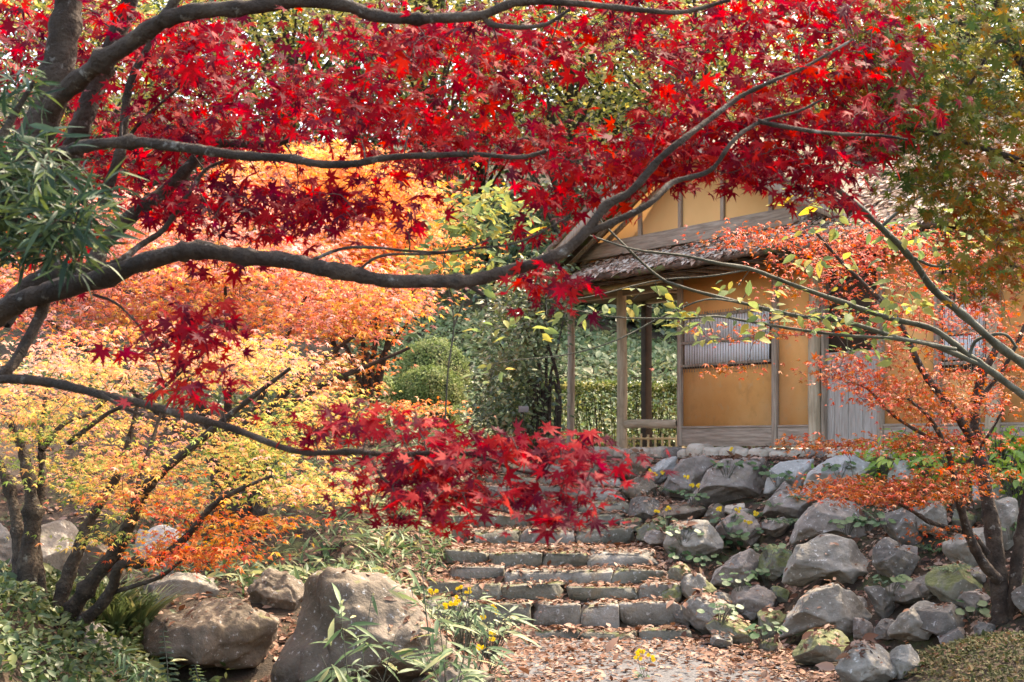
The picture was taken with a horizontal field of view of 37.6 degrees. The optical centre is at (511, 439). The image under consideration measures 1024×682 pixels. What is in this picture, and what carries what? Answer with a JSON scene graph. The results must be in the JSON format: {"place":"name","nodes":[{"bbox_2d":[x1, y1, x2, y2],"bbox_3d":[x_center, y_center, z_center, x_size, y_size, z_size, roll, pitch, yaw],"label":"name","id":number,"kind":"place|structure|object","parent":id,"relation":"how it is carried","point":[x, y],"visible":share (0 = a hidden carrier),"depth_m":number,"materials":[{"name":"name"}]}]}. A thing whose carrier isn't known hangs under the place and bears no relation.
{"place":"outdoors","nodes":[
{"label":"outdoors","id":0,"kind":"place"},
{"bbox_2d":[0,0,1020,141],"label":"sky","id":1,"kind":"structure","parent":0,"point":[41,0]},
{"bbox_2d":[0,88,1023,681],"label":"ground","id":2,"kind":"structure","parent":0,"point":[246,674],"depth_m":14.62,"materials":[{"name":"soil"}]},
{"bbox_2d":[0,523,11,566],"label":"boulder","id":3,"kind":"object","parent":2,"relation":"on","point":[5,549],"visible":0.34,"depth_m":12.27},
{"bbox_2d":[40,519,78,576],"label":"boulder","id":4,"kind":"object","parent":2,"relation":"on","point":[57,530],"visible":0.36,"depth_m":11.74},
{"bbox_2d":[0,48,148,304],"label":"evergreen shrub","id":5,"kind":"object","parent":2,"relation":"on","point":[48,230],"visible":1,"depth_m":3.63,"materials":[{"name":"green plant"}]},
{"bbox_2d":[77,540,144,583],"bbox_3d":[-3.247,1.073,11.942,0.574,0.565,0.440,0,0,0],"label":"boulder","id":6,"kind":"object","parent":2,"relation":"on","point":[88,558],"visible":0.15,"depth_m":11.75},
{"bbox_2d":[0,558,233,681],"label":"ground cover","id":7,"kind":"object","parent":2,"relation":"on","point":[9,584],"visible":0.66,"depth_m":9.44,"materials":[{"name":"green plant"}]},
{"bbox_2d":[83,586,167,631],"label":"grass tuft","id":8,"kind":"object","parent":2,"relation":"on","point":[119,615],"visible":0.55,"depth_m":10.41,"materials":[{"name":"green plant"}]},
{"bbox_2d":[0,0,273,203],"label":"yellow tree","id":9,"kind":"object","parent":2,"relation":"on","point":[38,5],"visible":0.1,"depth_m":31.90,"materials":[{"name":"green plant"}]},
{"bbox_2d":[94,584,189,626],"bbox_3d":[-2.670,1.187,10.697,0.804,0.283,0.804,0,0,0],"label":"grass tuft","id":10,"kind":"object","parent":2,"relation":"on","point":[150,613],"visible":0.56,"depth_m":10.60,"materials":[{"name":"green plant"}]},
{"bbox_2d":[111,648,185,681],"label":"young bamboo","id":11,"kind":"object","parent":2,"relation":"on","point":[146,673],"visible":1,"depth_m":8.65,"materials":[{"name":"green plant"}]},
{"bbox_2d":[134,524,189,577],"bbox_3d":[-2.953,0.969,12.633,0.440,0.502,0.445,0,0,0],"label":"boulder","id":12,"kind":"object","parent":2,"relation":"on","point":[161,530],"visible":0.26,"depth_m":12.57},
{"bbox_2d":[143,572,219,597],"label":"boulder","id":13,"kind":"object","parent":2,"relation":"on","point":[186,582],"visible":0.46,"depth_m":11.49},
{"bbox_2d":[0,317,401,641],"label":"yellow maple","id":14,"kind":"object","parent":2,"relation":"on","point":[27,557],"visible":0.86,"depth_m":10.00,"materials":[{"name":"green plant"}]},
{"bbox_2d":[140,597,279,669],"bbox_3d":[-2.132,1.355,10.492,0.894,0.505,0.718,0,0,-31],"label":"boulder","id":15,"kind":"object","parent":2,"relation":"on","point":[217,633],"visible":0.92,"depth_m":10.29,"materials":[{"name":"stone"}]},
{"bbox_2d":[7,0,453,186],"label":"evergreen tree","id":16,"kind":"object","parent":2,"relation":"on","point":[267,40],"visible":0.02,"depth_m":39.46,"materials":[{"name":"green plant"}]},
{"bbox_2d":[0,353,465,443],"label":"back bed growth","id":17,"kind":"object","parent":2,"relation":"on","point":[218,398],"visible":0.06,"depth_m":18.16,"materials":[{"name":"green plant"}]},
{"bbox_2d":[0,172,480,539],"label":"coral maple","id":18,"kind":"object","parent":2,"relation":"on","point":[178,281],"visible":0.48,"depth_m":13.80,"materials":[{"name":"orange plant"}]},
{"bbox_2d":[82,390,467,617],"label":"bamboo grass","id":19,"kind":"structure","parent":2,"relation":"on","point":[253,570],"depth_m":13.97,"materials":[{"name":"green plant"}]},
{"bbox_2d":[247,568,303,609],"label":"boulder","id":20,"kind":"object","parent":2,"relation":"on","point":[272,587],"visible":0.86,"depth_m":11.35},
{"bbox_2d":[107,0,478,184],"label":"yellow tree","id":21,"kind":"object","parent":2,"relation":"on","point":[294,21],"visible":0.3,"depth_m":32.37,"materials":[{"name":"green plant"}]},
{"bbox_2d":[192,136,503,432],"bbox_3d":[-2.215,-1.885,18.785,4.326,4.196,4.165,0,0,0],"label":"orange maple","id":22,"kind":"object","parent":2,"relation":"on","point":[370,378],"visible":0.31,"depth_m":18.14,"materials":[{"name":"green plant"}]},
{"bbox_2d":[142,0,563,184],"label":"evergreen tree","id":23,"kind":"object","parent":2,"relation":"on","point":[358,136],"visible":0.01,"depth_m":40.09,"materials":[{"name":"green plant"}]},
{"bbox_2d":[270,567,455,681],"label":"boulder","id":24,"kind":"object","parent":2,"relation":"on","point":[299,659],"visible":0.77,"depth_m":9.64,"materials":[{"name":"stone"}]},
{"bbox_2d":[306,583,432,681],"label":"young bamboo","id":25,"kind":"object","parent":2,"relation":"on","point":[331,674],"visible":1,"depth_m":8.34,"materials":[{"name":"green plant"}]},
{"bbox_2d":[328,403,466,451],"bbox_3d":[-1.711,-0.116,22.410,2.178,0.889,0.762,0,0,0],"label":"clipped hedge","id":26,"kind":"object","parent":2,"relation":"on","point":[453,418],"visible":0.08,"depth_m":22.17,"materials":[{"name":"green plant"}]},
{"bbox_2d":[1,120,817,349],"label":"woodland floor growth","id":27,"kind":"object","parent":2,"relation":"on","point":[664,331],"visible":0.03,"depth_m":31.57,"materials":[{"name":"green plant"}]},
{"bbox_2d":[204,0,624,187],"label":"evergreen tree","id":28,"kind":"object","parent":2,"relation":"on","point":[379,146],"visible":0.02,"depth_m":46.01,"materials":[{"name":"green plant"}]},
{"bbox_2d":[389,362,468,408],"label":"clipped azalea","id":29,"kind":"object","parent":2,"relation":"on","point":[424,383],"visible":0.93,"depth_m":23.11,"materials":[{"name":"green plant"}]},
{"bbox_2d":[391,332,473,387],"bbox_3d":[-1.301,-1.276,24.613,1.371,0.995,1.238,0,0,0],"label":"clipped azalea","id":30,"kind":"object","parent":2,"relation":"on","point":[435,352],"visible":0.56,"depth_m":24.34,"materials":[{"name":"green plant"}]},
{"bbox_2d":[384,532,485,681],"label":"young bamboo","id":31,"kind":"object","parent":2,"relation":"on","point":[418,586],"visible":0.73,"depth_m":8.92,"materials":[{"name":"green plant"}]},
{"bbox_2d":[285,0,607,192],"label":"yellow tree","id":32,"kind":"object","parent":2,"relation":"on","point":[422,10],"visible":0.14,"depth_m":33.76,"materials":[{"name":"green plant"}]},
{"bbox_2d":[412,653,495,681],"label":"boulder","id":33,"kind":"object","parent":2,"relation":"on","point":[450,675],"visible":0.4,"depth_m":9.56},
{"bbox_2d":[431,585,486,629],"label":"flowering weed","id":34,"kind":"object","parent":2,"relation":"on","point":[476,603],"visible":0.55,"depth_m":13.42,"materials":[{"name":"green plant"}]},
{"bbox_2d":[432,595,499,653],"bbox_3d":[-0.350,1.404,11.401,0.529,0.449,0.505,0,0,0],"label":"flowering weed","id":35,"kind":"object","parent":2,"relation":"on","point":[460,634],"visible":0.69,"depth_m":11.35,"materials":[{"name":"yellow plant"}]},
{"bbox_2d":[392,576,541,681],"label":"young bamboo","id":36,"kind":"object","parent":2,"relation":"on","point":[474,672],"visible":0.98,"depth_m":8.54,"materials":[{"name":"green plant"}]},
{"bbox_2d":[394,177,542,485],"bbox_3d":[-0.462,-0.982,15.751,1.657,3.769,1.514,0,0,0],"label":"yellow sapling","id":37,"kind":"object","parent":2,"relation":"on","point":[461,227],"visible":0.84,"depth_m":15.74,"materials":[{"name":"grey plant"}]},
{"bbox_2d":[259,0,697,212],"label":"evergreen tree","id":38,"kind":"object","parent":2,"relation":"on","point":[483,179],"visible":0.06,"depth_m":39.57,"materials":[{"name":"green plant"}]},
{"bbox_2d":[420,197,551,263],"bbox_3d":[-0.476,-4.627,33.511,3.140,1.725,2.279,0,0,0],"label":"understory shrub","id":39,"kind":"object","parent":2,"relation":"on","point":[493,242],"visible":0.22,"depth_m":32.82,"materials":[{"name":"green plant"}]},
{"bbox_2d":[0,0,973,548],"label":"red maple","id":40,"kind":"object","parent":2,"relation":"on","point":[192,136],"visible":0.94,"depth_m":4.23,"materials":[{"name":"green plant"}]},
{"bbox_2d":[460,604,521,658],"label":"flowering weed","id":41,"kind":"object","parent":2,"relation":"on","point":[495,642],"visible":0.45,"depth_m":11.93,"materials":[{"name":"green plant"}]},
{"bbox_2d":[335,291,676,446],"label":"slope grass","id":42,"kind":"structure","parent":2,"relation":"on","point":[601,352],"depth_m":28.39,"materials":[{"name":"plant"}]},
{"bbox_2d":[0,393,1023,681],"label":"fallen leaves","id":43,"kind":"object","parent":2,"relation":"on","point":[786,651],"visible":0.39,"depth_m":13.25,"materials":[{"name":"brown plant"}]},
{"bbox_2d":[454,244,588,455],"bbox_3d":[0.089,-1.192,20.487,1.992,3.044,2.103,0,0,0],"label":"camellia bush","id":44,"kind":"object","parent":2,"relation":"on","point":[542,404],"visible":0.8,"depth_m":20.24,"materials":[{"name":"green plant"}]},
{"bbox_2d":[419,526,633,544],"bbox_3d":[0.069,1.019,15.707,2.437,0.244,0.503,0,0,0],"label":"stone step","id":45,"kind":"object","parent":2,"relation":"on","point":[621,534],"visible":0.3,"depth_m":15.53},
{"bbox_2d":[492,231,560,294],"bbox_3d":[0.773,-3.721,32.518,2.773,1.620,2.018,0,0,0],"label":"understory shrub","id":46,"kind":"object","parent":2,"relation":"on","point":[508,259],"visible":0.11,"depth_m":32.06,"materials":[{"name":"green plant"}]},
{"bbox_2d":[446,512,624,527],"bbox_3d":[0.205,0.881,16.124,2.090,0.208,0.514,0,0,0],"label":"stone step","id":47,"kind":"object","parent":2,"relation":"on","point":[501,520],"visible":0.19,"depth_m":15.95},
{"bbox_2d":[464,500,628,514],"bbox_3d":[0.361,0.747,16.463,1.854,0.190,0.463,0,0,4],"label":"stone step","id":48,"kind":"object","parent":2,"relation":"on","point":[619,505],"visible":0.22,"depth_m":16.26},
{"bbox_2d":[444,548,658,567],"bbox_3d":[0.394,1.177,14.762,2.111,0.228,0.537,0,0,0],"label":"stone step","id":49,"kind":"object","parent":2,"relation":"on","point":[533,559],"visible":0.53,"depth_m":14.55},
{"bbox_2d":[478,485,624,500],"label":"stone step","id":50,"kind":"object","parent":2,"relation":"on","point":[557,489],"visible":0.19,"depth_m":16.65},
{"bbox_2d":[424,597,681,628],"bbox_3d":[0.264,1.592,13.732,2.576,0.296,0.489,0,0,2],"label":"stone step","id":51,"kind":"object","parent":2,"relation":"on","point":[647,613],"visible":0.46,"depth_m":13.53,"materials":[{"name":"stone"}]},
{"bbox_2d":[485,474,621,486],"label":"stone step","id":52,"kind":"object","parent":2,"relation":"on","point":[548,481],"visible":0.14,"depth_m":17.01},
{"bbox_2d":[427,578,680,600],"bbox_3d":[0.373,1.423,14.107,2.448,0.234,0.580,0,0,0],"label":"stone step","id":53,"kind":"object","parent":2,"relation":"on","point":[526,591],"visible":0.48,"depth_m":13.87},
{"bbox_2d":[447,564,663,584],"bbox_3d":[0.398,1.301,14.412,2.078,0.200,0.582,0,0,0],"label":"stone step","id":54,"kind":"object","parent":2,"relation":"on","point":[583,576],"visible":0.52,"depth_m":14.18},
{"bbox_2d":[358,0,753,233],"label":"yellow tree","id":55,"kind":"object","parent":2,"relation":"on","point":[568,96],"visible":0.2,"depth_m":33.63,"materials":[{"name":"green plant"}]},
{"bbox_2d":[484,627,692,639],"bbox_3d":[0.612,1.740,13.283,1.972,0.160,0.395,0,0,7],"label":"stone step","id":56,"kind":"object","parent":2,"relation":"on","point":[663,634],"visible":0.33,"depth_m":13.11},
{"bbox_2d":[390,0,832,201],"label":"evergreen tree","id":57,"kind":"object","parent":2,"relation":"on","point":[598,111],"visible":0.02,"depth_m":40.32,"materials":[{"name":"green plant"}]},
{"bbox_2d":[503,375,758,450],"bbox_3d":[1.880,-0.328,23.493,4.228,1.369,0.623,0,0,0],"label":"thin hedge","id":58,"kind":"object","parent":2,"relation":"on","point":[610,386],"visible":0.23,"depth_m":23.33,"materials":[{"name":"green plant"}]},
{"bbox_2d":[614,452,653,479],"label":"boulder","id":59,"kind":"object","parent":2,"relation":"on","point":[636,468],"visible":0.44,"depth_m":17.08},
{"bbox_2d":[622,475,655,498],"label":"boulder","id":60,"kind":"object","parent":2,"relation":"on","point":[647,486],"visible":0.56,"depth_m":16.47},
{"bbox_2d":[628,496,660,522],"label":"boulder","id":61,"kind":"object","parent":2,"relation":"on","point":[644,511],"visible":0.74,"depth_m":15.94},
{"bbox_2d":[650,456,677,482],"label":"boulder","id":62,"kind":"object","parent":2,"relation":"on","point":[670,463],"visible":0.64,"depth_m":17.07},
{"bbox_2d":[455,0,894,179],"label":"yellow tree","id":63,"kind":"object","parent":2,"relation":"on","point":[700,76],"visible":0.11,"depth_m":32.83,"materials":[{"name":"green plant"}]},
{"bbox_2d":[653,502,706,524],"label":"boulder","id":64,"kind":"object","parent":2,"relation":"on","point":[687,511],"visible":0.58,"depth_m":15.85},
{"bbox_2d":[663,455,714,497],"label":"boulder","id":65,"kind":"object","parent":2,"relation":"on","point":[695,468],"visible":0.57,"depth_m":16.63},
{"bbox_2d":[663,519,723,561],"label":"boulder","id":66,"kind":"object","parent":2,"relation":"on","point":[709,542],"visible":0.83,"depth_m":14.61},
{"bbox_2d":[680,573,706,598],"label":"boulder","id":67,"kind":"object","parent":2,"relation":"on","point":[689,583],"visible":0.78,"depth_m":13.80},
{"bbox_2d":[682,592,731,633],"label":"boulder","id":68,"kind":"object","parent":2,"relation":"on","point":[699,621],"visible":0.61,"depth_m":13.28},
{"bbox_2d":[688,458,766,507],"bbox_3d":[2.326,0.469,16.215,0.934,0.557,0.576,0,0,0],"label":"boulder","id":69,"kind":"object","parent":2,"relation":"on","point":[746,481],"visible":0.79,"depth_m":16.04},
{"bbox_2d":[705,615,752,644],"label":"boulder","id":70,"kind":"object","parent":2,"relation":"on","point":[739,637],"visible":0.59,"depth_m":12.77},
{"bbox_2d":[710,548,762,587],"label":"boulder","id":71,"kind":"object","parent":2,"relation":"on","point":[745,560],"visible":0.73,"depth_m":14.05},
{"bbox_2d":[715,511,761,548],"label":"boulder","id":72,"kind":"object","parent":2,"relation":"on","point":[745,528],"visible":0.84,"depth_m":14.86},
{"bbox_2d":[462,158,1023,399],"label":"slender tree","id":73,"kind":"object","parent":2,"relation":"on","point":[895,244],"visible":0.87,"depth_m":6.29,"materials":[{"name":"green plant"}]},
{"bbox_2d":[503,0,982,199],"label":"evergreen tree","id":74,"kind":"object","parent":2,"relation":"on","point":[639,105],"visible":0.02,"depth_m":38.55,"materials":[{"name":"green plant"}]},
{"bbox_2d":[730,584,776,614],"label":"boulder","id":75,"kind":"object","parent":2,"relation":"on","point":[751,599],"visible":0.73,"depth_m":13.56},
{"bbox_2d":[757,610,786,638],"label":"boulder","id":76,"kind":"object","parent":2,"relation":"on","point":[770,619],"visible":0.62,"depth_m":12.99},
{"bbox_2d":[521,100,1023,462],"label":"tea house","id":77,"kind":"structure","parent":2,"relation":"on","point":[721,411],"depth_m":18.68,"materials":[{"name":"paint"}]},
{"bbox_2d":[681,305,770,372],"bbox_3d":[2.716,-1.280,19.206,0.053,0.780,1.730,0,0,-32],"label":"lattice window","id":78,"kind":"structure","parent":77,"relation":"in","point":[695,356],"depth_m":19.19,"materials":[{"name":"grey wood"}]},
{"bbox_2d":[547,109,1023,294],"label":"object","id":79,"kind":"object","parent":77,"relation":"on","point":[623,263],"visible":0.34,"depth_m":18.00,"materials":[{"name":"brown plant"}]},
{"bbox_2d":[826,349,876,444],"bbox_3d":[3.958,-0.485,17.421,0.045,1.090,0.860,0,0,-32],"label":"door","id":80,"kind":"structure","parent":77,"relation":"in","point":[846,420],"depth_m":17.46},
{"bbox_2d":[939,260,985,374],"bbox_3d":[4.787,-1.310,15.931,0.053,1.240,0.640,0,0,-32],"label":"lattice window","id":81,"kind":"structure","parent":77,"relation":"in","point":[945,363],"depth_m":15.97,"materials":[{"name":"grey wood"}]},
{"bbox_2d":[757,544,791,580],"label":"boulder","id":82,"kind":"object","parent":2,"relation":"on","point":[776,564],"visible":0.72,"depth_m":13.96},
{"bbox_2d":[763,459,814,493],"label":"boulder","id":83,"kind":"object","parent":2,"relation":"on","point":[795,467],"visible":0.66,"depth_m":15.70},
{"bbox_2d":[763,490,820,519],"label":"boulder","id":84,"kind":"object","parent":2,"relation":"on","point":[792,507],"visible":0.69,"depth_m":15.03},
{"bbox_2d":[620,0,1019,147],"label":"yellow tree","id":85,"kind":"object","parent":2,"relation":"on","point":[823,106],"visible":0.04,"depth_m":33.87,"materials":[{"name":"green plant"}]},
{"bbox_2d":[792,628,849,664],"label":"boulder","id":86,"kind":"object","parent":2,"relation":"on","point":[815,653],"visible":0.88,"depth_m":11.46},
{"bbox_2d":[778,582,871,638],"bbox_3d":[2.710,1.494,12.752,0.896,0.577,0.529,0,0,0],"label":"boulder","id":87,"kind":"object","parent":2,"relation":"on","point":[841,608],"visible":0.6,"depth_m":12.58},
{"bbox_2d":[782,534,868,587],"bbox_3d":[2.878,1.116,13.407,0.934,0.553,0.554,0,0,0],"label":"boulder","id":88,"kind":"object","parent":2,"relation":"on","point":[810,561],"visible":0.86,"depth_m":13.27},
{"bbox_2d":[789,498,876,544],"bbox_3d":[3.049,0.779,14.244,0.845,0.462,0.490,0,0,-11],"label":"boulder","id":89,"kind":"object","parent":2,"relation":"on","point":[813,522],"visible":0.71,"depth_m":14.04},
{"bbox_2d":[651,217,1023,626],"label":"rusty maple","id":90,"kind":"object","parent":2,"relation":"on","point":[1004,609],"visible":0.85,"depth_m":11.13,"materials":[{"name":"orange plant"}]},
{"bbox_2d":[802,454,877,499],"bbox_3d":[3.349,0.384,15.103,0.864,0.507,0.491,0,0,0],"label":"boulder","id":91,"kind":"object","parent":2,"relation":"on","point":[861,465],"visible":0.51,"depth_m":14.95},
{"bbox_2d":[679,0,1023,127],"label":"yellow tree","id":92,"kind":"object","parent":2,"relation":"on","point":[966,36],"visible":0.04,"depth_m":32.60,"materials":[{"name":"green plant"}]},
{"bbox_2d":[834,641,896,681],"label":"boulder","id":93,"kind":"object","parent":2,"relation":"on","point":[856,667],"visible":0.98,"depth_m":10.17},
{"bbox_2d":[864,585,894,618],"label":"boulder","id":94,"kind":"object","parent":2,"relation":"on","point":[883,603],"visible":0.92,"depth_m":12.55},
{"bbox_2d":[861,449,926,488],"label":"leafy plant","id":95,"kind":"object","parent":2,"relation":"on","point":[881,460],"visible":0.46,"depth_m":14.53,"materials":[{"name":"green plant"}]},
{"bbox_2d":[872,537,919,577],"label":"boulder","id":96,"kind":"object","parent":2,"relation":"on","point":[889,560],"visible":0.91,"depth_m":12.91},
{"bbox_2d":[880,507,926,544],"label":"boulder","id":97,"kind":"object","parent":2,"relation":"on","point":[900,525],"visible":0.69,"depth_m":13.38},
{"bbox_2d":[889,644,920,679],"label":"boulder","id":98,"kind":"object","parent":2,"relation":"on","point":[904,658],"visible":0.87,"depth_m":10.23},
{"bbox_2d":[886,578,925,604],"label":"boulder","id":99,"kind":"object","parent":2,"relation":"on","point":[911,593],"visible":0.66,"depth_m":12.44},
{"bbox_2d":[887,600,936,640],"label":"boulder","id":100,"kind":"object","parent":2,"relation":"on","point":[906,625],"visible":0.84,"depth_m":11.90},
{"bbox_2d":[803,433,1023,500],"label":"bank top growth","id":101,"kind":"object","parent":2,"relation":"on","point":[1005,461],"visible":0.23,"depth_m":14.27,"materials":[{"name":"green plant"}]},
{"bbox_2d":[816,0,1023,318],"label":"green maple","id":102,"kind":"object","parent":2,"relation":"on","point":[1010,33],"visible":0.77,"depth_m":4.75,"materials":[{"name":"green plant"}]},
{"bbox_2d":[915,501,947,536],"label":"boulder","id":103,"kind":"object","parent":2,"relation":"on","point":[936,514],"visible":0.69,"depth_m":13.25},
{"bbox_2d":[903,449,965,488],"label":"leafy plant","id":104,"kind":"object","parent":2,"relation":"on","point":[918,459],"visible":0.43,"depth_m":14.17,"materials":[{"name":"green plant"}]},
{"bbox_2d":[916,603,965,635],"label":"boulder","id":105,"kind":"object","parent":2,"relation":"on","point":[938,620],"visible":0.81,"depth_m":11.74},
{"bbox_2d":[925,564,982,605],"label":"boulder","id":106,"kind":"object","parent":2,"relation":"on","point":[945,586],"visible":0.81,"depth_m":12.11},
{"bbox_2d":[904,613,1023,681],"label":"mossy ground cover","id":107,"kind":"object","parent":2,"relation":"on","point":[971,641],"visible":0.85,"depth_m":10.01,"materials":[{"name":"green plant"}]},
{"bbox_2d":[942,527,985,566],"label":"boulder","id":108,"kind":"object","parent":2,"relation":"on","point":[955,550],"visible":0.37,"depth_m":12.61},
{"bbox_2d":[957,590,989,609],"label":"boulder","id":109,"kind":"object","parent":2,"relation":"on","point":[971,598],"visible":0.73,"depth_m":11.89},
{"bbox_2d":[961,426,1023,462],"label":"leafy plant","id":110,"kind":"object","parent":2,"relation":"on","point":[1007,434],"visible":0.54,"depth_m":13.87,"materials":[{"name":"green plant"}]},
{"bbox_2d":[969,446,1023,487],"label":"leafy plant","id":111,"kind":"object","parent":2,"relation":"on","point":[1016,455],"visible":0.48,"depth_m":13.40,"materials":[{"name":"green plant"}]},
{"bbox_2d":[994,497,1018,549],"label":"boulder","id":112,"kind":"object","parent":2,"relation":"on","point":[1008,512],"visible":0.45,"depth_m":12.56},
{"bbox_2d":[990,466,1023,508],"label":"leafy plant","id":113,"kind":"object","parent":2,"relation":"on","point":[1015,483],"visible":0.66,"depth_m":13.12,"materials":[{"name":"green plant"}]},
{"bbox_2d":[471,640,806,681],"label":"path","id":114,"kind":"structure","parent":0,"point":[693,674],"depth_m":11.56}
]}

